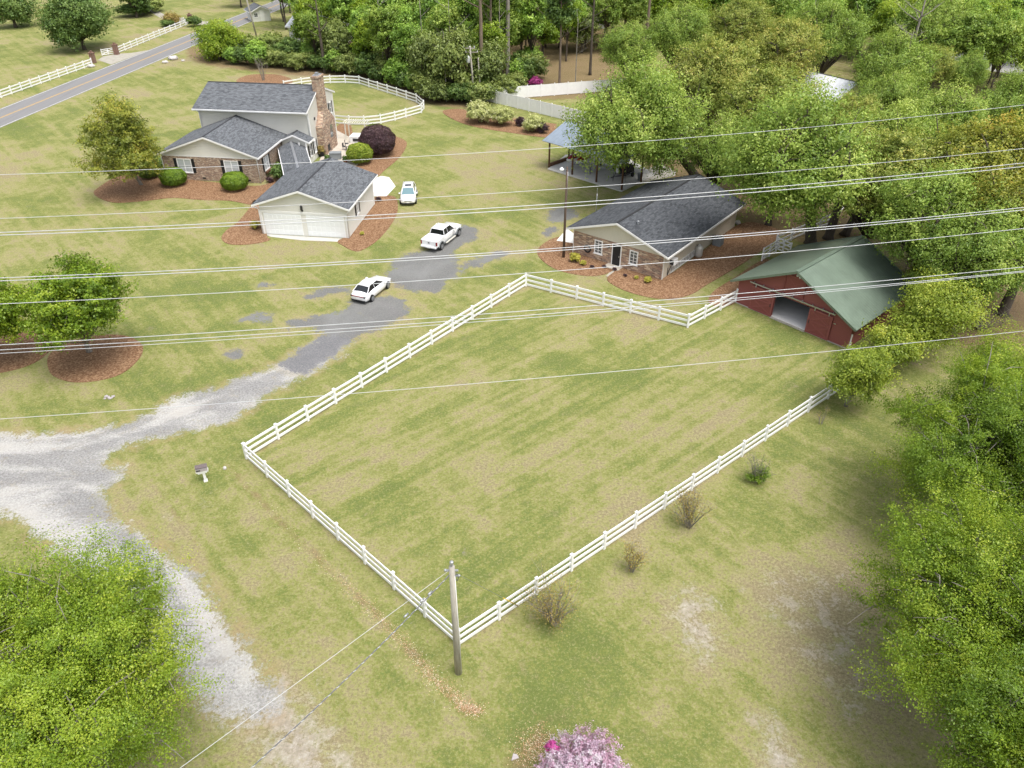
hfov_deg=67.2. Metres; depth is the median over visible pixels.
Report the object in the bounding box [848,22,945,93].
oak tree
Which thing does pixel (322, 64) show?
undergrowth shrub
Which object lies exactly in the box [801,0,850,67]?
woodland tree
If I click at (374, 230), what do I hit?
mulch bed
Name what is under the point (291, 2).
woodland tree
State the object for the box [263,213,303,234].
garage door
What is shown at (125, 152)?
maple tree
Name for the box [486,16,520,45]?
woodland tree
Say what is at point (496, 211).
power line
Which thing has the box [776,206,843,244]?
back fence
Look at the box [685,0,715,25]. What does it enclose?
woodland tree
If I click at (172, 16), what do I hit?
flower bush
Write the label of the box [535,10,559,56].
woodland tree
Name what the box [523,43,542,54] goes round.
undergrowth shrub
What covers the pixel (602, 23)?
woodland tree
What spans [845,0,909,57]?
oak tree
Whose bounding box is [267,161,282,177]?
courtyard shrub
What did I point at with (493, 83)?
undergrowth shrub
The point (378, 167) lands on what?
mulch bed
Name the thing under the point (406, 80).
undergrowth shrub
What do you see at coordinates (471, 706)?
fallen leaves
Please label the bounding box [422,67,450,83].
undergrowth shrub
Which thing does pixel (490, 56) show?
woodland tree
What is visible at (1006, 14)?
oak tree
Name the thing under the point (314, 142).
window
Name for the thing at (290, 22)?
white house
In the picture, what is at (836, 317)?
red barn
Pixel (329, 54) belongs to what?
undergrowth shrub
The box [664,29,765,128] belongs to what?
oak tree
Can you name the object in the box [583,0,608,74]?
bare tree
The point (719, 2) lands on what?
woodland tree
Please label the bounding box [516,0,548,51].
woodland tree
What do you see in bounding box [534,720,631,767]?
azalea
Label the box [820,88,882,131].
oak tree
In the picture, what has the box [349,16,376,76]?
woodland tree
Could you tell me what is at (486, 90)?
undergrowth shrub
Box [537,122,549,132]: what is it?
dark bush
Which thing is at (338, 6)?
woodland tree
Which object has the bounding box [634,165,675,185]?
old slab
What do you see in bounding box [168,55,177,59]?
boulder
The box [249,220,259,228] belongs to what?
yellow shrub
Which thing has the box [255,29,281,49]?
undergrowth shrub
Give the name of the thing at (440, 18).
woodland tree
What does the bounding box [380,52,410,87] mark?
undergrowth shrub
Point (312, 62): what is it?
undergrowth shrub
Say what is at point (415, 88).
undergrowth shrub
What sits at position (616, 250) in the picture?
door
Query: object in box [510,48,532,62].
undergrowth shrub
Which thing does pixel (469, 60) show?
utility pole
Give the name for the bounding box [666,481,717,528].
shrub
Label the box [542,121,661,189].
carport
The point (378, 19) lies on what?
woodland tree
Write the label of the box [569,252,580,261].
yellow shrub
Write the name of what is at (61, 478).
gravel driveway
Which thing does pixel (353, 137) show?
hot tub
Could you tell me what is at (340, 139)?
patio
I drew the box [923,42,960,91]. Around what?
oak tree
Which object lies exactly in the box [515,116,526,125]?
dark bush
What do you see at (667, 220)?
brick cottage
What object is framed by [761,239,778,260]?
paddock gate
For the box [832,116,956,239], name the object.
oak tree
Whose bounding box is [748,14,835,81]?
oak tree
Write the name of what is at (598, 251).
window
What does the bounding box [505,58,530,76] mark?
undergrowth shrub
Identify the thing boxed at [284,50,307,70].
undergrowth shrub
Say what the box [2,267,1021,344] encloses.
power line
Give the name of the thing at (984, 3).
woodland tree
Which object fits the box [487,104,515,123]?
variegated shrub
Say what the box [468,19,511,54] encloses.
woodland tree
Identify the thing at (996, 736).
shade tree
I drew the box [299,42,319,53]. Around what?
undergrowth shrub
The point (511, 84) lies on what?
undergrowth shrub
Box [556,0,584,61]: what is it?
woodland tree
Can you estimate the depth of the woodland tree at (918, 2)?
137.25 m
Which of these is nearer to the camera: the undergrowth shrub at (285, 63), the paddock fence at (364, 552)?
the paddock fence at (364, 552)
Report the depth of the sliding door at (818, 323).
65.65 m
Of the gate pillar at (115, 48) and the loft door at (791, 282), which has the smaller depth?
the loft door at (791, 282)
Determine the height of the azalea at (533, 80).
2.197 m
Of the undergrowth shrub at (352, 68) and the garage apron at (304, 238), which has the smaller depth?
the garage apron at (304, 238)
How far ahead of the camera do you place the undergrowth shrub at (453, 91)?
127.48 m
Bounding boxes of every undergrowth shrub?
[222,45,240,63]
[227,38,246,46]
[233,46,252,64]
[239,32,257,46]
[241,38,268,67]
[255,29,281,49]
[262,50,275,66]
[269,42,280,50]
[269,49,289,65]
[276,34,301,52]
[282,53,297,69]
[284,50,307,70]
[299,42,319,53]
[301,51,316,69]
[304,54,320,70]
[306,40,323,53]
[315,54,333,72]
[322,47,343,71]
[329,52,352,73]
[345,54,360,75]
[353,50,381,78]
[356,50,392,74]
[368,63,384,82]
[370,47,397,58]
[372,55,394,75]
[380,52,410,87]
[395,71,410,87]
[402,71,414,92]
[408,65,417,85]
[411,76,434,98]
[415,74,446,101]
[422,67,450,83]
[426,78,450,101]
[446,83,463,100]
[448,82,468,100]
[459,83,480,101]
[464,79,499,102]
[474,75,495,82]
[482,79,503,96]
[500,76,520,93]
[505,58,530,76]
[509,70,527,85]
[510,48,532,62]
[510,57,538,78]
[519,50,551,74]
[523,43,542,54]
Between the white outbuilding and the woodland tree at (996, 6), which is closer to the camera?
the white outbuilding
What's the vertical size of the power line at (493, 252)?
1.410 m
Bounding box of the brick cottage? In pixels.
[566,174,745,279]
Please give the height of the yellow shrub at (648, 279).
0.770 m
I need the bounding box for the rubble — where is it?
[103,395,114,399]
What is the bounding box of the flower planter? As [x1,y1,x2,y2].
[317,146,325,156]
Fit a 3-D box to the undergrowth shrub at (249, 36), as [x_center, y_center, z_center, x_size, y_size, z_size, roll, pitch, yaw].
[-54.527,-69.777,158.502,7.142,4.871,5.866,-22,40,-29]
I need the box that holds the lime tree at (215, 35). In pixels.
[189,17,247,61]
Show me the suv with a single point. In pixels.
(409, 189)
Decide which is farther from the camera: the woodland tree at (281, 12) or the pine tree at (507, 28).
the woodland tree at (281, 12)
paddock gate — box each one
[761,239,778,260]
[775,237,792,251]
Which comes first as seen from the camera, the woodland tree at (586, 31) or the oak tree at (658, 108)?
the oak tree at (658, 108)
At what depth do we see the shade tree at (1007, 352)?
51.21 m
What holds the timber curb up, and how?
on the carport slab at (602, 178)
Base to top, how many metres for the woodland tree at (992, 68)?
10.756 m
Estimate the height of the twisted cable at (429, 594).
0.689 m
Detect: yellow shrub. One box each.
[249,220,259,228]
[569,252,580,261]
[644,276,652,282]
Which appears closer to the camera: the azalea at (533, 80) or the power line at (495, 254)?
the power line at (495, 254)
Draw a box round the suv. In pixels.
[398,181,417,203]
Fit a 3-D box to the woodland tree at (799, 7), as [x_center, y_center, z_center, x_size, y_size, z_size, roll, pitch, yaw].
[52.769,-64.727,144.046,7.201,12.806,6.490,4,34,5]
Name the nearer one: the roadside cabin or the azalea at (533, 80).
the azalea at (533, 80)
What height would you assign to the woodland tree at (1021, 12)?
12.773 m
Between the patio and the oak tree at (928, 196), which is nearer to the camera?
the oak tree at (928, 196)
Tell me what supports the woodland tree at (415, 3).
on the lawn
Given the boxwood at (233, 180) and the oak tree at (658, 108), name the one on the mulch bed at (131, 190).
the boxwood at (233, 180)
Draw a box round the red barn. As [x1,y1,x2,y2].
[730,235,912,348]
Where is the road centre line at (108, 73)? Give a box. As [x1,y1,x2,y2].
[0,4,278,117]
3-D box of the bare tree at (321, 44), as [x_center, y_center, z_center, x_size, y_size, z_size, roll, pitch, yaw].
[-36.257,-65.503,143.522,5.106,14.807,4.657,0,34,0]
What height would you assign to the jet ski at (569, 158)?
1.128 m
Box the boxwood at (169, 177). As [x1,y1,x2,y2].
[158,167,186,185]
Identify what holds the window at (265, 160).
in the brick house at (253, 125)
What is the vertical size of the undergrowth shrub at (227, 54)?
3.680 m
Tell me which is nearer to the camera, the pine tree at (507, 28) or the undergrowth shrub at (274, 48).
the pine tree at (507, 28)
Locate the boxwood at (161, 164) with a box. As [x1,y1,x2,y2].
[152,157,162,169]
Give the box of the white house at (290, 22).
[285,11,348,42]
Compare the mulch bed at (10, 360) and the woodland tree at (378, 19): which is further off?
the woodland tree at (378, 19)
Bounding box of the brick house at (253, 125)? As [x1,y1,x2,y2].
[157,72,337,182]
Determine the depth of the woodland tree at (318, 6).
156.06 m
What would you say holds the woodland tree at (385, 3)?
on the lawn
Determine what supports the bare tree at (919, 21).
on the lawn
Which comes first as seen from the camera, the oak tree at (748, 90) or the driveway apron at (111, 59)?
the oak tree at (748, 90)
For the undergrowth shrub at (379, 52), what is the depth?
142.28 m
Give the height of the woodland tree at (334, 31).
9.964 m
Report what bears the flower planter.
on the patio
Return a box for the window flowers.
[265,177,273,182]
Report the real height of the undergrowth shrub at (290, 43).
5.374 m
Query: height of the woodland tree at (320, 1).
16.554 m
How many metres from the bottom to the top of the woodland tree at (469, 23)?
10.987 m
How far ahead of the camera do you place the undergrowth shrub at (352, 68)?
143.99 m
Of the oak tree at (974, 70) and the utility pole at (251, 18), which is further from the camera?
the utility pole at (251, 18)
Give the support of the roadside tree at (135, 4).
on the lawn
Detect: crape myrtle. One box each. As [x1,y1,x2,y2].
[255,57,267,79]
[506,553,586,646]
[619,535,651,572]
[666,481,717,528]
[816,405,829,424]
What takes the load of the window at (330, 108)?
in the brick house at (253, 125)
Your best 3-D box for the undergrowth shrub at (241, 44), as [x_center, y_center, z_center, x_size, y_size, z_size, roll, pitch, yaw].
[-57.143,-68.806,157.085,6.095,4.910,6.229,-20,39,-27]
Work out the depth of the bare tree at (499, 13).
131.40 m
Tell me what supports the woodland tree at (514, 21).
on the lawn
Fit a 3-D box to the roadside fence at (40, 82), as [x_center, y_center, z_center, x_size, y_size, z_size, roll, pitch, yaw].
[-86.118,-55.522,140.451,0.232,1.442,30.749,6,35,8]
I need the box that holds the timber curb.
[550,157,567,165]
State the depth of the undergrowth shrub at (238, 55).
151.63 m
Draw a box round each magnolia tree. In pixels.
[0,0,41,27]
[31,0,117,52]
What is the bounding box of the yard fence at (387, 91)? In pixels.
[283,74,424,124]
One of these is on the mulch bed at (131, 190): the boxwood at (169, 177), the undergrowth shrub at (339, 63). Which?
the boxwood at (169, 177)
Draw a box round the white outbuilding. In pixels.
[793,70,860,104]
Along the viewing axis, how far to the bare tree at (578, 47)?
130.90 m
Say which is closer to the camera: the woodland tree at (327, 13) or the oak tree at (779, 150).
the oak tree at (779, 150)
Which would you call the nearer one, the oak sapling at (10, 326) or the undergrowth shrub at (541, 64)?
the oak sapling at (10, 326)
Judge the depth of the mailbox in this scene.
50.22 m
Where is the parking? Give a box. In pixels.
[950,55,1022,74]
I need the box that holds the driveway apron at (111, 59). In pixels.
[99,50,147,63]
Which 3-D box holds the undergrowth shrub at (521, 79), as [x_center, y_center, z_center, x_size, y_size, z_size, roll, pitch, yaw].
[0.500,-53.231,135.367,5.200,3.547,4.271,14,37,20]
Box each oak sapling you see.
[0,276,34,343]
[11,245,139,354]
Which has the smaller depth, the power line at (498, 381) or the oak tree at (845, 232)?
the power line at (498, 381)
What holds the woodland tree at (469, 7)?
on the lawn
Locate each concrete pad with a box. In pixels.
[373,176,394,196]
[557,230,572,242]
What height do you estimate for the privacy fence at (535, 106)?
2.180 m
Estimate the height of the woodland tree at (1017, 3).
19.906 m
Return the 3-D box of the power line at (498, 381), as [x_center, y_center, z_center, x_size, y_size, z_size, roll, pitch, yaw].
[2.164,-0.752,38.111,87.379,0.966,0.027,-5,35,-7]
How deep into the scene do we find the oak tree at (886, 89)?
102.32 m
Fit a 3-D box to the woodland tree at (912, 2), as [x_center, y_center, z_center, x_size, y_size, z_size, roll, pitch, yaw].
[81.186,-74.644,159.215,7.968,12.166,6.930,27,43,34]
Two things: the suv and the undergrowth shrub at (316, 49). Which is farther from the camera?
the undergrowth shrub at (316, 49)
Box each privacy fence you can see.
[486,91,692,148]
[501,79,619,97]
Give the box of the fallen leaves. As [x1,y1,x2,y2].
[235,472,569,767]
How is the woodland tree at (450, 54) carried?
on the lawn
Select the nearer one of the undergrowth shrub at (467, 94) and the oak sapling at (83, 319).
the oak sapling at (83, 319)
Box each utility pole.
[246,0,256,35]
[444,560,461,675]
[463,46,477,82]
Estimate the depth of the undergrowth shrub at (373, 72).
139.49 m
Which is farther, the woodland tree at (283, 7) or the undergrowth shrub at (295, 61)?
the woodland tree at (283, 7)
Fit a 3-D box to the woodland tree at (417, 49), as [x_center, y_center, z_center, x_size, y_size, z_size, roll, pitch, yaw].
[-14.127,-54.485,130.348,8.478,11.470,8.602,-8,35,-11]
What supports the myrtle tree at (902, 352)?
on the lawn
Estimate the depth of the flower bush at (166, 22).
187.70 m
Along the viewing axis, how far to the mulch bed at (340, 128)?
116.89 m
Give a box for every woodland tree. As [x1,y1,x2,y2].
[272,0,287,29]
[279,0,318,9]
[279,1,283,21]
[288,0,319,38]
[290,0,323,20]
[296,10,325,55]
[312,13,352,59]
[315,0,356,12]
[318,0,342,24]
[324,0,354,27]
[344,0,373,41]
[345,3,368,38]
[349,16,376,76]
[355,1,410,82]
[366,0,384,48]
[375,0,413,11]
[382,0,412,22]
[386,5,423,60]
[403,27,445,81]
[407,0,424,23]
[408,0,447,34]
[421,0,471,38]
[424,24,478,99]
[444,0,483,71]
[458,19,478,63]
[464,36,512,85]
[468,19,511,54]
[471,0,529,72]
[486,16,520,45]
[510,2,527,50]
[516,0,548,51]
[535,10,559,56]
[554,0,588,55]
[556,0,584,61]
[564,7,601,52]
[577,0,598,47]
[589,0,626,51]
[597,1,622,32]
[618,0,652,24]
[650,0,679,20]
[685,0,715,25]
[708,0,732,19]
[755,0,797,64]
[779,0,809,23]
[788,0,806,15]
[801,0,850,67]
[844,0,883,59]
[868,0,903,45]
[874,0,902,21]
[881,2,935,45]
[901,0,920,7]
[912,0,945,14]
[920,19,966,57]
[952,4,1006,63]
[962,0,993,54]
[984,0,1013,23]
[984,17,1023,89]
[984,26,1010,88]
[988,0,1023,67]
[994,6,1023,80]
[996,6,1023,77]
[1010,36,1023,77]
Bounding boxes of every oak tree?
[559,44,726,184]
[597,17,663,79]
[644,0,712,67]
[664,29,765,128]
[676,104,758,183]
[698,71,888,243]
[703,0,778,51]
[711,60,832,136]
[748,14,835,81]
[763,139,772,225]
[787,0,878,73]
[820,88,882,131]
[822,202,841,240]
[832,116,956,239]
[839,93,958,238]
[839,125,932,236]
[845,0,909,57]
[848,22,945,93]
[851,63,922,119]
[853,153,1023,307]
[886,72,995,139]
[899,0,987,58]
[901,195,1023,333]
[919,105,1023,189]
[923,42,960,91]
[945,49,990,100]
[955,157,1023,317]
[970,0,1015,22]
[977,62,1023,130]
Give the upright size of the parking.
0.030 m
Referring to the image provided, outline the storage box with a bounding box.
[329,151,341,159]
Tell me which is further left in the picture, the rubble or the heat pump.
the rubble
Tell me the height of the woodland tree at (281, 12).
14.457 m
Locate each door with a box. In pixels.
[260,12,264,20]
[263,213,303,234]
[306,215,345,237]
[612,245,620,265]
[748,285,774,316]
[783,275,806,298]
[804,308,833,340]
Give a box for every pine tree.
[464,0,482,79]
[477,0,491,27]
[506,0,509,77]
[534,0,581,82]
[646,0,650,38]
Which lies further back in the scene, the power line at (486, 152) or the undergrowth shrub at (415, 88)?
the undergrowth shrub at (415, 88)
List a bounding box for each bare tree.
[306,0,328,72]
[436,0,470,35]
[497,0,508,29]
[575,14,589,81]
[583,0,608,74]
[895,0,943,44]
[899,25,924,51]
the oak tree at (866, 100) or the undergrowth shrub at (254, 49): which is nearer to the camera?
the oak tree at (866, 100)
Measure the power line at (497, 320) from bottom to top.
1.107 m
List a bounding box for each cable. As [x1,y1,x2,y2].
[180,571,447,767]
[251,575,448,767]
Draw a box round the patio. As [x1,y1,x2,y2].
[320,131,357,165]
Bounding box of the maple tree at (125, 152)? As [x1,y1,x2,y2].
[68,88,168,184]
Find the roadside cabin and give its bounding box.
[244,2,271,21]
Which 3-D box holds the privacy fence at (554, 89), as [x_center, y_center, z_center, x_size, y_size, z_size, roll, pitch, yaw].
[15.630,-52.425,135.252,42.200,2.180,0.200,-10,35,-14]
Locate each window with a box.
[173,158,196,172]
[220,160,242,173]
[261,153,270,171]
[308,143,312,156]
[312,139,317,153]
[328,100,332,112]
[354,202,359,215]
[593,239,602,255]
[628,250,638,266]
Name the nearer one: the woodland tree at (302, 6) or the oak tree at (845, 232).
the oak tree at (845, 232)
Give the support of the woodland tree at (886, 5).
on the lawn
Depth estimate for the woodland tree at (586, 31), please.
159.43 m
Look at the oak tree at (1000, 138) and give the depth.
68.66 m
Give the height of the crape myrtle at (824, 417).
1.714 m
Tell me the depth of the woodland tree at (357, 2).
147.57 m
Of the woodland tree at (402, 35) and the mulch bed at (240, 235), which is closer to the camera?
the mulch bed at (240, 235)
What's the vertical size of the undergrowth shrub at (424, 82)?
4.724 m
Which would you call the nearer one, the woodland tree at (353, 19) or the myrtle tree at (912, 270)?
the myrtle tree at (912, 270)
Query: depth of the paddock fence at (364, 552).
52.05 m
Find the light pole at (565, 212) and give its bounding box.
[559,167,567,257]
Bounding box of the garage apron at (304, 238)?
[267,234,340,241]
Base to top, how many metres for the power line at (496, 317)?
1.041 m
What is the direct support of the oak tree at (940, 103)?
on the lawn
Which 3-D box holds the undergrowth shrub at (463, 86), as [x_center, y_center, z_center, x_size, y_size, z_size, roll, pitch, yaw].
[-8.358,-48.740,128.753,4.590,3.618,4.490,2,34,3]
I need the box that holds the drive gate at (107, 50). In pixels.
[100,48,112,55]
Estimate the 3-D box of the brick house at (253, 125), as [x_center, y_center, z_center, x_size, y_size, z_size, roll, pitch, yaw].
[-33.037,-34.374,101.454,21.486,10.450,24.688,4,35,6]
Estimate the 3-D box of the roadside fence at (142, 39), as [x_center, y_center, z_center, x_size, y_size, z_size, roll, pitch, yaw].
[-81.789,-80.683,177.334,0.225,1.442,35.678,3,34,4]
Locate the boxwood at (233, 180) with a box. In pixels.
[219,171,248,190]
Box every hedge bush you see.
[112,3,155,14]
[147,0,165,11]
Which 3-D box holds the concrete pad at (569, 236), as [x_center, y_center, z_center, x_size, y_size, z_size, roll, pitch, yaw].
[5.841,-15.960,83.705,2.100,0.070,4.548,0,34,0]
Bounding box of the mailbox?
[195,463,207,481]
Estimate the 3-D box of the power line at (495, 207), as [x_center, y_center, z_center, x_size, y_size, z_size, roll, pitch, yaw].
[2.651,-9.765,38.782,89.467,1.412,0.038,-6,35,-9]
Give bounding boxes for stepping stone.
[512,753,518,760]
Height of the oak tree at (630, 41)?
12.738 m
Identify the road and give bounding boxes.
[0,0,290,127]
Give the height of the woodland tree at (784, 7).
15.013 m
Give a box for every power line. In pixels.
[0,105,1020,174]
[0,148,1023,218]
[0,163,1021,232]
[0,166,1023,235]
[0,272,1020,353]
[1,210,1021,280]
[2,207,1023,277]
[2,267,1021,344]
[2,271,1021,349]
[3,228,1023,303]
[3,331,1021,418]
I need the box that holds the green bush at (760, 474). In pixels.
[740,449,783,484]
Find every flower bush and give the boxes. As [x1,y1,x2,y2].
[158,19,174,25]
[160,10,181,24]
[184,15,201,24]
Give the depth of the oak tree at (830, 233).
82.38 m
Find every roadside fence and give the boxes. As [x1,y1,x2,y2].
[0,58,92,97]
[118,19,186,51]
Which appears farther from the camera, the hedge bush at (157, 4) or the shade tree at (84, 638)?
the hedge bush at (157, 4)
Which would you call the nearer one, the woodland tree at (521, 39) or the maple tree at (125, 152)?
the maple tree at (125, 152)
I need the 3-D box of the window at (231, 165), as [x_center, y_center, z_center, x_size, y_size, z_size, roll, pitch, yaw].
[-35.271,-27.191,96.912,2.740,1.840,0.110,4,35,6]
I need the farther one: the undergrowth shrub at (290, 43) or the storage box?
the undergrowth shrub at (290, 43)
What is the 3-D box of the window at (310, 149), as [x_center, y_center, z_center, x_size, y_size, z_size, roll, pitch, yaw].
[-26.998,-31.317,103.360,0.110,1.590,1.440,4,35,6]
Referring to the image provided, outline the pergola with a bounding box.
[342,118,369,138]
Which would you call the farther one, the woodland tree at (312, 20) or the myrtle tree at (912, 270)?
the woodland tree at (312, 20)
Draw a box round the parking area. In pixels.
[226,206,580,372]
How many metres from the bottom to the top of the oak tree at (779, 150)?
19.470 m
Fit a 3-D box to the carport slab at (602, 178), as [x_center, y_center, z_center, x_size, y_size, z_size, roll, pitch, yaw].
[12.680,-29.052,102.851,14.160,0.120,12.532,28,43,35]
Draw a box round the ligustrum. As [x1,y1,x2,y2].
[346,142,372,163]
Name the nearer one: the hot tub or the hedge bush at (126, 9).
the hot tub
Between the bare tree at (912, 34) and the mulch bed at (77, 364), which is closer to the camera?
the mulch bed at (77, 364)
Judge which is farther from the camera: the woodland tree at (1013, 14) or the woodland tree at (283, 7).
the woodland tree at (283, 7)
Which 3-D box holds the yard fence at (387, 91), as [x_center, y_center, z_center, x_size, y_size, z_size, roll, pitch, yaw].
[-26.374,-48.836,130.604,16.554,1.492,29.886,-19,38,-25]
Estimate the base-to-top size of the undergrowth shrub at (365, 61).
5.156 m
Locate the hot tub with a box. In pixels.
[349,133,360,142]
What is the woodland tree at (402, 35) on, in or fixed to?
on the lawn
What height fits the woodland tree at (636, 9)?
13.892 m
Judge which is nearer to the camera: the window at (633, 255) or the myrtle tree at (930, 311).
the myrtle tree at (930, 311)
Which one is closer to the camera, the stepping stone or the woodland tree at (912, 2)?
the stepping stone
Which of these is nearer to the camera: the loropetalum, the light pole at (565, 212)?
the light pole at (565, 212)
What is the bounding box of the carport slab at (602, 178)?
[547,154,653,191]
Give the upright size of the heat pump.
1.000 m
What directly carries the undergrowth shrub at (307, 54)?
on the lawn
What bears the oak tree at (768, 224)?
on the lawn
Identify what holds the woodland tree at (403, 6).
on the lawn
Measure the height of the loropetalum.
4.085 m
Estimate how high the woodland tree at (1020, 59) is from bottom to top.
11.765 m
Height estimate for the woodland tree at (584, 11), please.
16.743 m
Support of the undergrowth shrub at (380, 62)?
on the lawn
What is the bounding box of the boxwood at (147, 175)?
[138,163,159,178]
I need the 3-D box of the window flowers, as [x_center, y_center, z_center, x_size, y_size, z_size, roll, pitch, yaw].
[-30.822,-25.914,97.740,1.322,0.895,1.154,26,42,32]
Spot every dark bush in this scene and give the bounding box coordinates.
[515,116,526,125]
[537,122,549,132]
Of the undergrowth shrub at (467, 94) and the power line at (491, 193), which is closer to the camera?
the power line at (491, 193)
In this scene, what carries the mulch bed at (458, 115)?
on the lawn
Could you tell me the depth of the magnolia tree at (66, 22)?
158.85 m
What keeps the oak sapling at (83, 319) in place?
on the mulch bed at (77, 364)
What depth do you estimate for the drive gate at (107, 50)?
160.96 m
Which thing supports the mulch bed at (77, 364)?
on the lawn
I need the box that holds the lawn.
[0,0,1023,767]
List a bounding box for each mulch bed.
[0,331,49,372]
[47,335,142,382]
[94,173,279,204]
[221,202,269,244]
[236,74,292,83]
[337,124,352,135]
[338,195,397,250]
[356,137,406,175]
[443,109,556,137]
[537,237,612,275]
[607,222,779,298]
[708,259,769,306]
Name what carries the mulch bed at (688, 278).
on the lawn
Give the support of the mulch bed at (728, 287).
on the lawn
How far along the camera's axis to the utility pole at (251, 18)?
174.51 m
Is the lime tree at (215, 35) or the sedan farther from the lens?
the lime tree at (215, 35)
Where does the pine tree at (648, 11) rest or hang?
on the lawn
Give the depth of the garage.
83.43 m
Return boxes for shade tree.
[0,514,233,767]
[835,465,1023,721]
[861,341,1023,534]
[885,603,1023,767]
[939,315,1023,404]
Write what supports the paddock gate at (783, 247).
on the lawn
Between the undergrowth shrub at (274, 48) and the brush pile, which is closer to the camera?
the brush pile
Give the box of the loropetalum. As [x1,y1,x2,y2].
[358,124,395,154]
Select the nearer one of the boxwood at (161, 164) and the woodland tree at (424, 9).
the boxwood at (161, 164)
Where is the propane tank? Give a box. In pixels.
[694,244,702,257]
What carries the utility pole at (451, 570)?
on the lawn
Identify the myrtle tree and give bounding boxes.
[814,341,906,407]
[859,310,929,371]
[883,264,1002,365]
[892,250,1006,307]
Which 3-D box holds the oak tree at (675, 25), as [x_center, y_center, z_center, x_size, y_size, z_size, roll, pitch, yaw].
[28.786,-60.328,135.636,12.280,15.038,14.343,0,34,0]
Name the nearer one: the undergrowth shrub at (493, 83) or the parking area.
the parking area
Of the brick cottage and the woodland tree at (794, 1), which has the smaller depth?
the brick cottage
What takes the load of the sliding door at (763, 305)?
in the red barn
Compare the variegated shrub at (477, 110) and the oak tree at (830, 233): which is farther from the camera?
the variegated shrub at (477, 110)
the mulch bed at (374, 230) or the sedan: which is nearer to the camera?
the sedan
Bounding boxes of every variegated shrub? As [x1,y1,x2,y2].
[465,98,491,122]
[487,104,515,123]
[521,112,547,131]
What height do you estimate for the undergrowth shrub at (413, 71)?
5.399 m
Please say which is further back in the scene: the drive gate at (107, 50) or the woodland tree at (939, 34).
the drive gate at (107, 50)
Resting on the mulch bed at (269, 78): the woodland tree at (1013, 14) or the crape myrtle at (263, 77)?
the crape myrtle at (263, 77)
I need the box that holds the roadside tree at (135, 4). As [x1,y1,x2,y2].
[119,0,153,17]
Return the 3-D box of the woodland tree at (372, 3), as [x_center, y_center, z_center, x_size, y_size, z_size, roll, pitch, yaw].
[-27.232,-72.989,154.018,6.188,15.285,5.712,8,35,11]
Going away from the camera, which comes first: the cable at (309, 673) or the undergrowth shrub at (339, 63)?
the cable at (309, 673)
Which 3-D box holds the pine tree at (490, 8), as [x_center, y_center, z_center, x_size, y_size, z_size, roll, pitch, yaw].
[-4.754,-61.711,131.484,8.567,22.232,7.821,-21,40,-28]
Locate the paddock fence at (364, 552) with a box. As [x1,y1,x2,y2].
[241,274,837,645]
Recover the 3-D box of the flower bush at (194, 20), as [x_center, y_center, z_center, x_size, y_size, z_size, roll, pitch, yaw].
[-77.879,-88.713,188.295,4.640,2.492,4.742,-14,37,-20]
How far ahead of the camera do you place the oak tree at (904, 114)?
76.70 m
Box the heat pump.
[712,235,723,246]
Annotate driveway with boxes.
[0,336,351,723]
[150,10,207,24]
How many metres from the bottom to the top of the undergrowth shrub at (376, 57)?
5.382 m
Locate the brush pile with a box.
[973,299,1018,331]
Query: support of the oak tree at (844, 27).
on the lawn
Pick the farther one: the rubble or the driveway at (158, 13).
the driveway at (158, 13)
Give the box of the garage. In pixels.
[251,157,377,237]
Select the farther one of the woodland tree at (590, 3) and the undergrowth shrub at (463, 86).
the woodland tree at (590, 3)
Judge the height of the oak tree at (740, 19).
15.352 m
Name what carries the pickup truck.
on the parking area
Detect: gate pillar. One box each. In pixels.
[88,51,96,62]
[111,43,119,54]
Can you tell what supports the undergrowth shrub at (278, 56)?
on the lawn
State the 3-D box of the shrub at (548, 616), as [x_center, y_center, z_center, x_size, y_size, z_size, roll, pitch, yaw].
[1.929,11.453,40.522,4.209,3.435,3.601,24,41,31]
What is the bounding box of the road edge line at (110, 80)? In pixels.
[1,1,278,126]
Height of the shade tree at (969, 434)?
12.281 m
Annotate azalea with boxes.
[528,75,543,84]
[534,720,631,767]
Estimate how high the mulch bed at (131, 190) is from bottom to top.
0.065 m
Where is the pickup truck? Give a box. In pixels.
[421,222,462,250]
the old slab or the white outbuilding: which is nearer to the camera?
the old slab
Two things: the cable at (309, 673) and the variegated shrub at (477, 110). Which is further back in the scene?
the variegated shrub at (477, 110)
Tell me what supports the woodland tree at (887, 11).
on the lawn
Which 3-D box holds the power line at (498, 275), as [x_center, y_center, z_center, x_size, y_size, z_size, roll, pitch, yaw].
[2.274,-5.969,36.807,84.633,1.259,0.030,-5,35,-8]
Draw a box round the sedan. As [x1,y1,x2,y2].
[350,275,390,302]
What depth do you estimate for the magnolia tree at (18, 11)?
184.84 m
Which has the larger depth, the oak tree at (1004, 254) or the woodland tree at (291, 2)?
the woodland tree at (291, 2)
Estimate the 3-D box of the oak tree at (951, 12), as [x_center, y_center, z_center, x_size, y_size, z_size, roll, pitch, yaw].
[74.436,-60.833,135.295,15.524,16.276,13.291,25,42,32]
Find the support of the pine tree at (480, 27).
on the lawn
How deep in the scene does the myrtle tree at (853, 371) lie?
54.80 m
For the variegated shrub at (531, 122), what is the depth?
114.43 m

